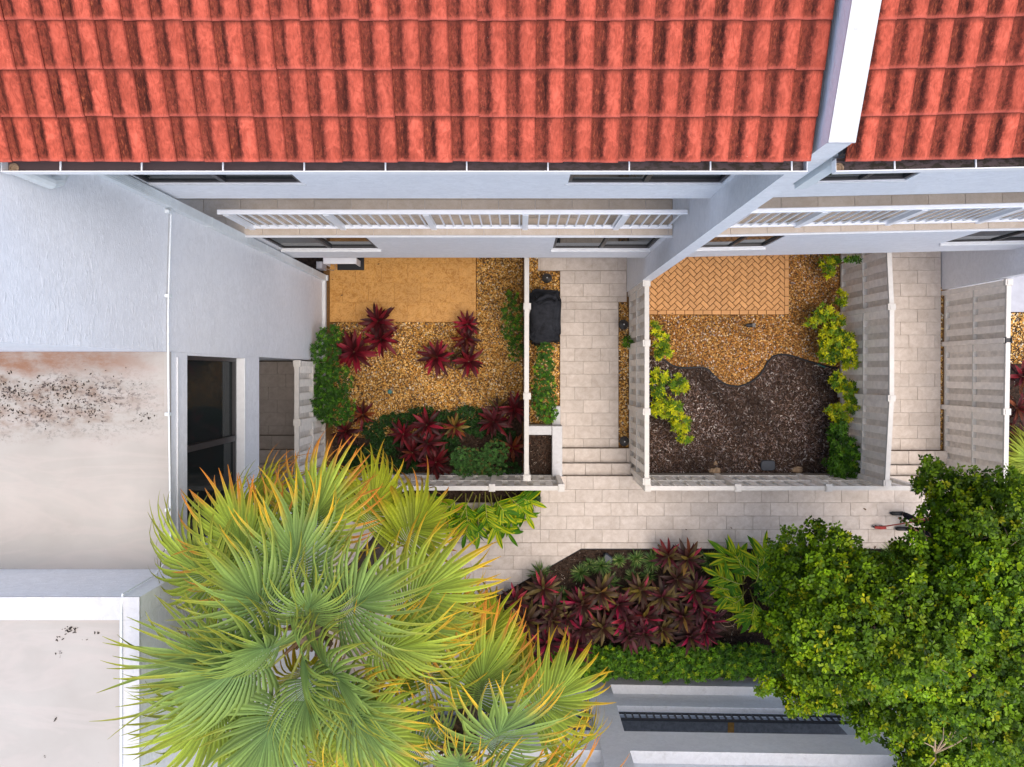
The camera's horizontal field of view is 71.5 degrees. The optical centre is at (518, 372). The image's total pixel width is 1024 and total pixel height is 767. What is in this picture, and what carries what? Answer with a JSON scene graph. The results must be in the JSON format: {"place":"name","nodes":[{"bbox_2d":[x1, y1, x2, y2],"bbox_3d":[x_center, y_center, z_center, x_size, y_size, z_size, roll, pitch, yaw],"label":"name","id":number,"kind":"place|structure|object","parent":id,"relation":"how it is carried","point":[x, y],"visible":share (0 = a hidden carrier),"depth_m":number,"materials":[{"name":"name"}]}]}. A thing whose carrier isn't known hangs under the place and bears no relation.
{"place":"outdoors","nodes":[
{"label":"outdoors","id":0,"kind":"place"},
{"bbox_2d":[259,362,293,434],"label":"breezeway path","id":1,"kind":"structure","parent":0,"point":[276,398],"depth_m":16.76,"materials":[{"name":"grey tile"}]},
{"bbox_2d":[331,417,522,472],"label":"mulch ground","id":2,"kind":"structure","parent":0,"point":[470,444],"depth_m":16.80,"materials":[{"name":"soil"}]},
{"bbox_2d":[412,430,447,460],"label":"cordyline","id":3,"kind":"object","parent":2,"relation":"on","point":[430,441],"visible":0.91,"depth_m":16.25,"materials":[{"name":"brown plant"}]},
{"bbox_2d":[343,404,522,473],"bbox_3d":[-2.026,1.625,16.657,4.245,0.309,1.753,0,90,0],"label":"groundcover","id":4,"kind":"object","parent":2,"relation":"on","point":[409,416],"visible":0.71,"depth_m":16.61,"materials":[{"name":"green plant"}]},
{"bbox_2d":[416,444,451,479],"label":"cordyline","id":5,"kind":"object","parent":2,"relation":"on","point":[436,460],"visible":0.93,"depth_m":16.20,"materials":[{"name":"brown plant"}]},
{"bbox_2d":[450,438,509,477],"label":"shrub","id":6,"kind":"object","parent":2,"relation":"on","point":[469,464],"visible":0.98,"depth_m":16.13,"materials":[{"name":"green plant"}]},
{"bbox_2d":[332,258,523,436],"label":"gravel","id":7,"kind":"structure","parent":0,"point":[417,394],"depth_m":16.78,"materials":[{"name":"beige gravel"}]},
{"bbox_2d":[333,329,377,374],"bbox_3d":[-3.788,-0.447,16.345,1.057,0.910,1.035,44,90,0],"label":"cordyline","id":8,"kind":"object","parent":7,"relation":"on","point":[352,348],"visible":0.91,"depth_m":16.23,"materials":[{"name":"brown plant"}]},
{"bbox_2d":[358,303,396,339],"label":"cordyline","id":9,"kind":"object","parent":7,"relation":"on","point":[376,319],"visible":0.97,"depth_m":16.20,"materials":[{"name":"brown plant"}]},
{"bbox_2d":[364,320,398,358],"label":"cordyline","id":10,"kind":"object","parent":7,"relation":"on","point":[382,340],"visible":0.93,"depth_m":16.32,"materials":[{"name":"brown plant"}]},
{"bbox_2d":[387,418,417,448],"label":"cordyline","id":11,"kind":"object","parent":7,"relation":"on","point":[403,433],"visible":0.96,"depth_m":16.33,"materials":[{"name":"brown plant"}]},
{"bbox_2d":[408,407,444,440],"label":"cordyline","id":12,"kind":"object","parent":7,"relation":"on","point":[425,425],"visible":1,"depth_m":16.23,"materials":[{"name":"brown plant"}]},
{"bbox_2d":[417,339,453,377],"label":"cordyline","id":13,"kind":"object","parent":7,"relation":"on","point":[436,356],"visible":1,"depth_m":16.27,"materials":[{"name":"brown plant"}]},
{"bbox_2d":[453,310,480,338],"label":"cordyline","id":14,"kind":"object","parent":7,"relation":"on","point":[467,323],"visible":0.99,"depth_m":16.24,"materials":[{"name":"brown plant"}]},
{"bbox_2d":[499,290,523,361],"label":"shrub","id":15,"kind":"object","parent":7,"relation":"on","point":[513,319],"visible":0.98,"depth_m":16.16,"materials":[{"name":"green plant"}]},
{"bbox_2d":[497,391,530,424],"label":"cordyline","id":16,"kind":"object","parent":7,"relation":"on","point":[513,409],"visible":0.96,"depth_m":16.16,"materials":[{"name":"brown plant"}]},
{"bbox_2d":[538,258,626,447],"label":"entry path","id":17,"kind":"structure","parent":0,"point":[593,292],"depth_m":16.76,"materials":[{"name":"grey tile"}]},
{"bbox_2d":[323,254,950,472],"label":"courtyard ground","id":18,"kind":"structure","parent":0,"point":[329,432],"depth_m":16.80,"materials":[{"name":"brown gravel"}]},
{"bbox_2d":[293,360,327,486],"bbox_3d":[-4.588,1.060,15.743,0.156,2.154,2.612,0,90,0],"label":"fence","id":19,"kind":"object","parent":18,"relation":"on","point":[309,429],"visible":0.66,"depth_m":15.27,"materials":[{"name":"beige paint"}]},
{"bbox_2d":[309,323,356,427],"bbox_3d":[-4.234,0.083,16.139,1.231,1.325,2.348,0,90,0],"label":"shrub","id":20,"kind":"object","parent":18,"relation":"on","point":[336,394],"visible":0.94,"depth_m":15.76,"materials":[{"name":"green plant"}]},
{"bbox_2d":[330,258,475,321],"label":"ochre patio","id":21,"kind":"structure","parent":18,"relation":"on","point":[426,289],"depth_m":16.75,"materials":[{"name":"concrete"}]},
{"bbox_2d":[452,343,483,378],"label":"cordyline","id":22,"kind":"object","parent":18,"relation":"on","point":[468,362],"visible":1,"depth_m":16.27,"materials":[{"name":"brown plant"}]},
{"bbox_2d":[477,405,513,438],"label":"cordyline","id":23,"kind":"object","parent":18,"relation":"on","point":[493,422],"visible":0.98,"depth_m":16.23,"materials":[{"name":"brown plant"}]},
{"bbox_2d":[523,258,530,480],"bbox_3d":[0.171,-0.325,15.793,0.164,2.054,5.182,0,90,0],"label":"fence","id":24,"kind":"object","parent":18,"relation":"on","point":[526,392],"visible":0.9,"depth_m":14.80,"materials":[{"name":"beige paint"}]},
{"bbox_2d":[529,435,550,474],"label":"planter soil","id":25,"kind":"structure","parent":18,"relation":"on","point":[544,445],"depth_m":16.44,"materials":[{"name":"brown soil"}]},
{"bbox_2d":[529,406,561,476],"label":"planter wall","id":26,"kind":"structure","parent":18,"relation":"on","point":[554,429],"depth_m":16.14,"materials":[{"name":"white paint"}]},
{"bbox_2d":[562,448,630,474],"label":"entry steps","id":27,"kind":"structure","parent":18,"relation":"on","point":[595,461],"depth_m":16.61,"materials":[{"name":"beige stone"}]},
{"bbox_2d":[628,280,649,484],"bbox_3d":[2.638,0.210,15.743,0.156,2.154,4.232,0,90,0],"label":"fence","id":28,"kind":"object","parent":18,"relation":"on","point":[638,405],"visible":0.98,"depth_m":15.47,"materials":[{"name":"beige paint"}]},
{"bbox_2d":[649,255,788,314],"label":"herringbone patio","id":29,"kind":"structure","parent":18,"relation":"on","point":[736,285],"depth_m":16.75,"materials":[{"name":"brown brick"}]},
{"bbox_2d":[529,258,943,448],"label":"gravel","id":30,"kind":"structure","parent":18,"relation":"on","point":[624,367],"depth_m":16.78,"materials":[{"name":"beige gravel"}]},
{"bbox_2d":[529,341,558,423],"bbox_3d":[0.572,0.238,16.320,0.701,0.964,1.927,0,90,0],"label":"hedge","id":31,"kind":"object","parent":30,"relation":"on","point":[545,381],"visible":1,"depth_m":16.04,"materials":[{"name":"green plant"}]},
{"bbox_2d":[529,289,560,345],"bbox_3d":[0.587,-1.263,16.233,0.803,1.133,1.310,0,90,0],"label":"grill","id":32,"kind":"object","parent":30,"relation":"on","point":[545,318],"visible":0.98,"depth_m":15.77,"materials":[{"name":"black plastic"}]},
{"bbox_2d":[837,252,895,486],"bbox_3d":[7.652,-0.300,15.743,0.266,2.154,5.333,0,90,0],"label":"fence","id":33,"kind":"object","parent":18,"relation":"on","point":[866,284],"visible":0.67,"depth_m":15.38,"materials":[{"name":"beige paint"}]},
{"bbox_2d":[890,451,951,474],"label":"entry steps","id":34,"kind":"structure","parent":18,"relation":"on","point":[905,462],"depth_m":16.61,"materials":[{"name":"beige stone"}]},
{"bbox_2d":[941,279,1012,482],"bbox_3d":[10.084,0.390,15.743,0.248,2.154,4.632,0,90,0],"label":"fence","id":35,"kind":"object","parent":18,"relation":"on","point":[978,339],"visible":0.86,"depth_m":15.59,"materials":[{"name":"beige paint"}]},
{"bbox_2d":[259,258,1022,678],"bbox_3d":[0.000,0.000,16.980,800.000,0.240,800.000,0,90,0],"label":"ground","id":36,"kind":"structure","parent":0,"point":[309,262],"depth_m":16.86,"materials":[{"name":"grey concrete"}]},
{"bbox_2d":[0,162,327,766],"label":"building wing","id":37,"kind":"structure","parent":36,"relation":"on","point":[84,261],"depth_m":9.38,"materials":[{"name":"white paint"}]},
{"bbox_2d":[0,370,154,429],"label":"leaf debris","id":38,"kind":"object","parent":37,"relation":"on","point":[57,399],"visible":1,"depth_m":9.38,"materials":[{"name":"brown plant"}]},
{"bbox_2d":[120,209,171,766],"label":"conduit","id":39,"kind":"object","parent":37,"relation":"attached to","point":[168,413],"visible":0.89,"depth_m":9.29,"materials":[{"name":"white paint"}]},
{"bbox_2d":[12,174,327,280],"bbox_3d":[-4.546,-2.027,11.560,0.150,10.400,0.525,-4,90,0],"label":"parapet","id":40,"kind":"object","parent":37,"relation":"attached to","point":[131,184],"visible":0.68,"depth_m":9.46,"materials":[{"name":"white paint"}]},
{"bbox_2d":[187,356,245,541],"bbox_3d":[-4.764,1.133,10.949,0.312,2.099,2.735,0,90,0],"label":"window","id":41,"kind":"structure","parent":37,"relation":"in","point":[216,386],"depth_m":11.18,"materials":[{"name":"black glass"}]},
{"bbox_2d":[259,435,293,462],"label":"entry steps","id":42,"kind":"structure","parent":36,"relation":"on","point":[282,444],"depth_m":16.61,"materials":[{"name":"grey tile"}]},
{"bbox_2d":[338,473,523,474],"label":"retaining wall","id":43,"kind":"structure","parent":36,"relation":"on","point":[447,474],"depth_m":16.56,"materials":[{"name":"grey paint"}]},
{"bbox_2d":[345,473,564,491],"bbox_3d":[-1.708,2.408,15.593,5.317,1.654,0.156,0,90,0],"label":"fence","id":44,"kind":"object","parent":43,"relation":"on","point":[492,483],"visible":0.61,"depth_m":15.42,"materials":[{"name":"beige paint"}]},
{"bbox_2d":[347,490,523,501],"bbox_3d":[-1.910,2.720,16.585,4.780,0.530,0.530,0,90,0],"label":"front bed","id":45,"kind":"object","parent":36,"relation":"on","point":[498,492],"visible":0.06,"depth_m":16.32,"materials":[{"name":"soil"}]},
{"bbox_2d":[97,429,510,766],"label":"fan palm","id":46,"kind":"object","parent":45,"relation":"on","point":[213,694],"visible":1,"depth_m":7.80,"materials":[{"name":"green plant"}]},
{"bbox_2d":[419,490,546,548],"bbox_3d":[-0.834,3.280,16.049,2.931,0.628,1.468,0,90,0],"label":"ginger plant","id":47,"kind":"object","parent":45,"relation":"on","point":[497,518],"visible":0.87,"depth_m":15.88,"materials":[{"name":"green plant"}]},
{"bbox_2d":[0,0,881,291],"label":"townhouse","id":48,"kind":"structure","parent":36,"relation":"on","point":[650,140],"depth_m":5.93,"materials":[{"name":"red tile"}]},
{"bbox_2d":[132,174,305,185],"bbox_3d":[-3.600,-2.335,8.032,1.960,1.465,0.078,0,90,0],"label":"window","id":49,"kind":"structure","parent":48,"relation":"in","point":[150,178],"depth_m":8.66,"materials":[{"name":"black glass"}]},
{"bbox_2d":[264,238,380,251],"bbox_3d":[-3.530,-2.317,12.697,1.880,1.395,0.114,0,90,0],"label":"window","id":50,"kind":"structure","parent":48,"relation":"in","point":[281,242],"depth_m":13.06,"materials":[{"name":"grey glass"}]},
{"bbox_2d":[551,238,658,251],"bbox_3d":[1.535,-2.317,12.697,1.870,1.395,0.114,0,90,0],"label":"window","id":51,"kind":"structure","parent":48,"relation":"in","point":[559,242],"depth_m":13.06,"materials":[{"name":"grey glass"}]},
{"bbox_2d":[565,174,730,185],"bbox_3d":[1.545,-2.335,8.032,1.950,1.465,0.078,0,90,0],"label":"window","id":52,"kind":"structure","parent":48,"relation":"in","point":[574,178],"depth_m":8.66,"materials":[{"name":"black glass"}]},
{"bbox_2d":[490,550,1023,678],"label":"planting bed","id":53,"kind":"object","parent":36,"relation":"on","point":[618,573],"visible":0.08,"depth_m":16.40,"materials":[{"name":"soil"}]},
{"bbox_2d":[307,571,628,766],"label":"fan palm","id":54,"kind":"object","parent":53,"relation":"on","point":[557,682],"visible":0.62,"depth_m":8.97,"materials":[{"name":"green plant"}]},
{"bbox_2d":[497,582,531,616],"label":"cordyline","id":55,"kind":"object","parent":53,"relation":"on","point":[515,596],"visible":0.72,"depth_m":15.77,"materials":[{"name":"brown plant"}]},
{"bbox_2d":[512,600,542,638],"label":"cordyline","id":56,"kind":"object","parent":53,"relation":"on","point":[531,613],"visible":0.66,"depth_m":15.63,"materials":[{"name":"brown plant"}]},
{"bbox_2d":[523,570,561,606],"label":"cordyline","id":57,"kind":"object","parent":53,"relation":"on","point":[543,587],"visible":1,"depth_m":15.59,"materials":[{"name":"brown plant"}]},
{"bbox_2d":[532,624,561,662],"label":"cordyline","id":58,"kind":"object","parent":53,"relation":"on","point":[543,637],"visible":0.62,"depth_m":15.66,"materials":[{"name":"brown plant"}]},
{"bbox_2d":[535,605,571,637],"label":"cordyline","id":59,"kind":"object","parent":53,"relation":"on","point":[552,624],"visible":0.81,"depth_m":15.61,"materials":[{"name":"brown plant"}]},
{"bbox_2d":[554,629,594,669],"bbox_3d":[1.231,6.126,15.887,1.039,1.027,1.017,0,90,0],"label":"cordyline","id":60,"kind":"object","parent":53,"relation":"on","point":[581,647],"visible":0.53,"depth_m":15.67,"materials":[{"name":"brown plant"}]},
{"bbox_2d":[560,585,602,625],"bbox_3d":[1.391,5.201,15.950,0.897,0.900,0.941,-21,90,0],"label":"cordyline","id":61,"kind":"object","parent":53,"relation":"on","point":[582,604],"visible":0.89,"depth_m":15.77,"materials":[{"name":"brown plant"}]},
{"bbox_2d":[568,612,597,644],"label":"cordyline","id":62,"kind":"object","parent":53,"relation":"on","point":[586,627],"visible":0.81,"depth_m":15.71,"materials":[{"name":"brown plant"}]},
{"bbox_2d":[585,608,618,645],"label":"cordyline","id":63,"kind":"object","parent":53,"relation":"on","point":[604,628],"visible":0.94,"depth_m":15.66,"materials":[{"name":"brown plant"}]},
{"bbox_2d":[581,571,623,610],"bbox_3d":[1.845,4.833,15.838,0.974,1.124,0.890,0,90,0],"label":"cordyline","id":64,"kind":"object","parent":53,"relation":"on","point":[600,592],"visible":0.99,"depth_m":15.59,"materials":[{"name":"brown plant"}]},
{"bbox_2d":[597,584,636,624],"bbox_3d":[2.188,5.128,15.903,0.906,0.994,0.913,0,90,0],"label":"cordyline","id":65,"kind":"object","parent":53,"relation":"on","point":[618,607],"visible":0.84,"depth_m":15.65,"materials":[{"name":"brown plant"}]},
{"bbox_2d":[606,605,647,635],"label":"cordyline","id":66,"kind":"object","parent":53,"relation":"on","point":[622,622],"visible":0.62,"depth_m":15.65,"materials":[{"name":"brown plant"}]},
{"bbox_2d":[612,615,645,654],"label":"cordyline","id":67,"kind":"object","parent":53,"relation":"on","point":[624,636],"visible":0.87,"depth_m":15.61,"materials":[{"name":"brown plant"}]},
{"bbox_2d":[622,572,658,609],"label":"cordyline","id":68,"kind":"object","parent":53,"relation":"on","point":[637,590],"visible":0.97,"depth_m":15.71,"materials":[{"name":"brown plant"}]},
{"bbox_2d":[624,600,664,635],"bbox_3d":[2.778,5.473,15.981,0.916,0.838,0.855,21,90,0],"label":"cordyline","id":69,"kind":"object","parent":53,"relation":"on","point":[648,613],"visible":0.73,"depth_m":15.78,"materials":[{"name":"brown plant"}]},
{"bbox_2d":[628,617,661,650],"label":"cordyline","id":70,"kind":"object","parent":53,"relation":"on","point":[645,634],"visible":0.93,"depth_m":15.62,"materials":[{"name":"brown plant"}]},
{"bbox_2d":[542,640,785,684],"bbox_3d":[3.228,6.488,15.980,5.489,0.855,0.988,0,90,0],"label":"hedge","id":71,"kind":"object","parent":53,"relation":"on","point":[664,664],"visible":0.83,"depth_m":15.73,"materials":[{"name":"green plant"}]},
{"bbox_2d":[646,577,682,613],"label":"cordyline","id":72,"kind":"object","parent":53,"relation":"on","point":[661,598],"visible":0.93,"depth_m":15.65,"materials":[{"name":"brown plant"}]},
{"bbox_2d":[652,611,678,647],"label":"cordyline","id":73,"kind":"object","parent":53,"relation":"on","point":[665,630],"visible":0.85,"depth_m":15.77,"materials":[{"name":"brown plant"}]},
{"bbox_2d":[649,538,682,574],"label":"cordyline","id":74,"kind":"object","parent":53,"relation":"on","point":[667,556],"visible":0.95,"depth_m":15.65,"materials":[{"name":"brown plant"}]},
{"bbox_2d":[659,564,694,596],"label":"cordyline","id":75,"kind":"object","parent":53,"relation":"on","point":[677,578],"visible":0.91,"depth_m":15.61,"materials":[{"name":"brown plant"}]},
{"bbox_2d":[663,600,695,632],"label":"cordyline","id":76,"kind":"object","parent":53,"relation":"on","point":[681,613],"visible":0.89,"depth_m":15.76,"materials":[{"name":"brown plant"}]},
{"bbox_2d":[666,538,706,577],"bbox_3d":[3.707,4.077,15.841,0.833,1.119,0.875,34,90,0],"label":"cordyline","id":77,"kind":"object","parent":53,"relation":"on","point":[689,557],"visible":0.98,"depth_m":15.57,"materials":[{"name":"brown plant"}]},
{"bbox_2d":[673,620,706,654],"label":"cordyline","id":78,"kind":"object","parent":53,"relation":"on","point":[685,637],"visible":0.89,"depth_m":15.76,"materials":[{"name":"brown plant"}]},
{"bbox_2d":[677,572,714,611],"bbox_3d":[3.885,4.852,15.878,0.873,1.045,0.874,0,90,0],"label":"cordyline","id":79,"kind":"object","parent":53,"relation":"on","point":[697,589],"visible":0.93,"depth_m":15.62,"materials":[{"name":"brown plant"}]},
{"bbox_2d":[682,587,717,626],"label":"cordyline","id":80,"kind":"object","parent":53,"relation":"on","point":[706,607],"visible":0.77,"depth_m":15.64,"materials":[{"name":"brown plant"}]},
{"bbox_2d":[691,600,727,633],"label":"cordyline","id":81,"kind":"object","parent":53,"relation":"on","point":[709,621],"visible":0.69,"depth_m":15.74,"materials":[{"name":"brown plant"}]},
{"bbox_2d":[698,531,776,638],"bbox_3d":[5.010,4.734,16.018,1.992,0.778,2.478,0,90,0],"label":"ginger plant","id":82,"kind":"object","parent":53,"relation":"on","point":[727,594],"visible":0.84,"depth_m":15.78,"materials":[{"name":"green plant"}]},
{"bbox_2d":[752,454,1023,766],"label":"broadleaf tree","id":83,"kind":"object","parent":53,"relation":"on","point":[962,575],"visible":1,"depth_m":11.01,"materials":[{"name":"green plant"}]},
{"bbox_2d":[687,0,1023,289],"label":"townhouse","id":84,"kind":"structure","parent":36,"relation":"on","point":[931,159],"depth_m":6.34,"materials":[{"name":"red tile"}]},
{"bbox_2d":[694,236,782,251],"bbox_3d":[3.960,-2.343,12.697,1.340,1.395,0.114,-1,90,0],"label":"window","id":85,"kind":"structure","parent":84,"relation":"in","point":[746,241],"depth_m":13.09,"materials":[{"name":"black glass"}]},
{"bbox_2d":[815,173,916,183],"bbox_3d":[4.179,-2.366,8.033,1.180,1.465,0.078,-1,90,0],"label":"window","id":86,"kind":"structure","parent":84,"relation":"in","point":[876,176],"depth_m":8.67,"materials":[{"name":"black glass"}]},
{"bbox_2d":[939,230,1023,245],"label":"window","id":87,"kind":"structure","parent":84,"relation":"in","point":[980,236],"depth_m":13.20,"materials":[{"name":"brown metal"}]},
{"bbox_2d":[292,677,993,766],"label":"parking garage","id":88,"kind":"structure","parent":0,"point":[715,700],"depth_m":14.07,"materials":[{"name":"grey paint"}]},
{"bbox_2d":[328,473,1022,676],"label":"walkway","id":89,"kind":"structure","parent":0,"point":[604,512],"depth_m":16.30,"materials":[{"name":"grey tile"}]},
{"bbox_2d":[633,473,913,491],"bbox_3d":[5.455,2.408,15.593,5.682,1.654,0.156,0,90,0],"label":"fence","id":90,"kind":"object","parent":89,"relation":"on","point":[797,481],"visible":0.85,"depth_m":15.28,"materials":[{"name":"beige paint"}]},
{"bbox_2d":[418,717,979,734],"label":"garage floor","id":91,"kind":"structure","parent":0,"point":[728,727],"depth_m":16.80,"materials":[{"name":"concrete"}]},
{"bbox_2d":[634,354,839,472],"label":"mulch ground","id":92,"kind":"structure","parent":0,"point":[702,442],"depth_m":16.80,"materials":[{"name":"brown wood"}]},
{"bbox_2d":[649,366,693,444],"bbox_3d":[3.451,0.764,16.357,0.997,0.889,1.897,-5,90,0],"label":"shrub","id":93,"kind":"object","parent":92,"relation":"on","point":[658,407],"visible":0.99,"depth_m":16.11,"materials":[{"name":"green plant"}]},
{"bbox_2d":[821,418,860,479],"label":"shrub","id":94,"kind":"object","parent":92,"relation":"on","point":[842,467],"visible":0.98,"depth_m":15.87,"materials":[{"name":"green plant"}]},
{"bbox_2d":[822,369,860,424],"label":"shrub","id":95,"kind":"object","parent":92,"relation":"on","point":[850,390],"visible":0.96,"depth_m":16.05,"materials":[{"name":"green plant"}]},
{"bbox_2d":[649,254,839,384],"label":"gravel","id":96,"kind":"structure","parent":0,"point":[714,345],"depth_m":16.78,"materials":[{"name":"beige gravel"}]},
{"bbox_2d":[649,320,674,360],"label":"shrub","id":97,"kind":"object","parent":96,"relation":"on","point":[662,344],"visible":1,"depth_m":16.08,"materials":[{"name":"green plant"}]},
{"bbox_2d":[662,353,837,386],"bbox_3d":[5.414,-0.044,16.765,4.186,0.048,0.800,0,90,0],"label":"bed edging","id":98,"kind":"object","parent":96,"relation":"on","point":[751,381],"visible":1,"depth_m":16.75,"materials":[{"name":"black plastic"}]},
{"bbox_2d":[815,254,843,280],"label":"shrub","id":99,"kind":"object","parent":96,"relation":"on","point":[831,261],"visible":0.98,"depth_m":16.15,"materials":[{"name":"green plant"}]},
{"bbox_2d":[802,288,860,370],"bbox_3d":[7.072,-0.921,16.251,1.074,1.101,1.936,-9,90,0],"label":"shrub","id":100,"kind":"object","parent":96,"relation":"on","point":[842,339],"visible":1,"depth_m":16.00,"materials":[{"name":"green plant"}]},
{"bbox_2d":[891,251,940,449],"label":"entry path","id":101,"kind":"structure","parent":0,"point":[917,338],"depth_m":16.76,"materials":[{"name":"beige stone"}]},
{"bbox_2d":[1009,312,1023,455],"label":"neighbour courtyard ground","id":102,"kind":"structure","parent":0,"point":[1014,394],"depth_m":16.80,"materials":[{"name":"brown gravel"}]},
{"bbox_2d":[961,276,1023,311],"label":"concrete patio","id":103,"kind":"structure","parent":102,"relation":"on","point":[1017,295],"depth_m":16.76,"materials":[{"name":"grey concrete"}]},
{"bbox_2d":[1008,425,1023,480],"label":"palm","id":104,"kind":"object","parent":102,"relation":"on","point":[1016,458],"visible":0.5,"depth_m":15.49,"materials":[{"name":"green plant"}]},
{"bbox_2d":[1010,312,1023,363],"bbox_3d":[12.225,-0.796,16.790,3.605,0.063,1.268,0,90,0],"label":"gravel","id":105,"kind":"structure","parent":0,"point":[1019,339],"depth_m":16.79,"materials":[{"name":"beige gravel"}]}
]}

